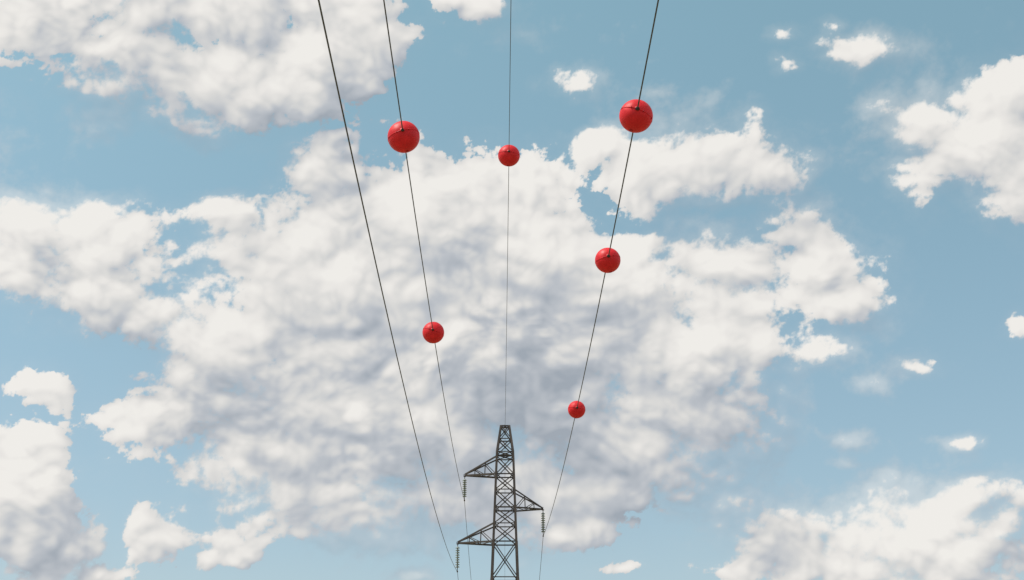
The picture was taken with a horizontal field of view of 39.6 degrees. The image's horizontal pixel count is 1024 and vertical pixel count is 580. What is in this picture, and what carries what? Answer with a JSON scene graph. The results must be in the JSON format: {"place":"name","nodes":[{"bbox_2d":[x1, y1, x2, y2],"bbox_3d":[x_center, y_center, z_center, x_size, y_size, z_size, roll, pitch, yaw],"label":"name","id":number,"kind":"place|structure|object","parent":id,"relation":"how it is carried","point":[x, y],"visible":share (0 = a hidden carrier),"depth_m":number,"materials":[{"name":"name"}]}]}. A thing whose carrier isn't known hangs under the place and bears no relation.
{"place":"outdoors","nodes":[
{"label":"outdoors","id":0,"kind":"place"},
{"bbox_2d":[0,0,1023,579],"bbox_3d":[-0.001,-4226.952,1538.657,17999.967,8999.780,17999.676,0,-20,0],"label":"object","id":1,"kind":"structure","parent":0,"point":[312,426],"depth_m":8847.48,"materials":[{"name":"white"}]},
{"label":"ground","id":2,"kind":"structure","parent":0,"visible":0},
{"bbox_2d":[455,424,544,579],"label":"electricity pylon","id":3,"kind":"object","parent":2,"relation":"on","point":[493,540],"visible":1,"depth_m":89.59,"materials":[{"name":"metal"}]},
{"bbox_2d":[318,0,457,574],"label":"power line","id":4,"kind":"object","parent":3,"relation":"attached to","point":[369,232],"visible":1,"depth_m":24.63,"materials":[{"name":"black metal"}]},
{"bbox_2d":[383,0,470,574],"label":"power line","id":5,"kind":"object","parent":3,"relation":"attached to","point":[417,227],"visible":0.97,"depth_m":36.44,"materials":[{"name":"black metal"}]},
{"bbox_2d":[387,121,419,152],"bbox_3d":[-2.454,-3.467,32.205,0.723,0.734,0.730,16,-26,-38],"label":"aerial marker ball","id":6,"kind":"object","parent":5,"relation":"attached to","point":[406,139],"visible":1,"depth_m":31.95,"materials":[{"name":"red plastic"}]},
{"bbox_2d":[422,322,443,342],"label":"aerial marker ball","id":7,"kind":"object","parent":5,"relation":"attached to","point":[435,334],"visible":0.98,"depth_m":46.68,"materials":[{"name":"red plastic"}]},
{"bbox_2d":[505,11,510,410],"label":"power line","id":8,"kind":"object","parent":3,"relation":"attached to","point":[508,186],"visible":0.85,"depth_m":48.78,"materials":[{"name":"grey metal"}]},
{"bbox_2d":[498,145,519,166],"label":"aerial marker ball","id":9,"kind":"object","parent":8,"relation":"attached to","point":[508,155],"visible":1,"depth_m":46.53,"materials":[{"name":"red plastic"}]},
{"bbox_2d":[539,0,658,579],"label":"power line","id":10,"kind":"object","parent":3,"relation":"attached to","point":[613,231],"visible":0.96,"depth_m":30.43,"materials":[{"name":"black metal"}]},
{"bbox_2d":[568,401,584,417],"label":"aerial marker ball","id":11,"kind":"object","parent":10,"relation":"attached to","point":[574,411],"visible":0.99,"depth_m":47.52,"materials":[{"name":"red plastic"}]},
{"bbox_2d":[595,248,620,272],"bbox_3d":[2.244,-0.696,33.349,0.598,0.610,0.602,16,-26,-38],"label":"aerial marker ball","id":12,"kind":"object","parent":10,"relation":"attached to","point":[605,262],"visible":1,"depth_m":33.14,"materials":[{"name":"red plastic"}]},
{"bbox_2d":[619,99,652,132],"bbox_3d":[2.283,-3.200,26.166,0.610,0.619,0.610,18,-27,-40],"label":"aerial marker ball","id":13,"kind":"object","parent":10,"relation":"attached to","point":[633,118],"visible":0.98,"depth_m":25.95,"materials":[{"name":"red plastic"}]}
]}

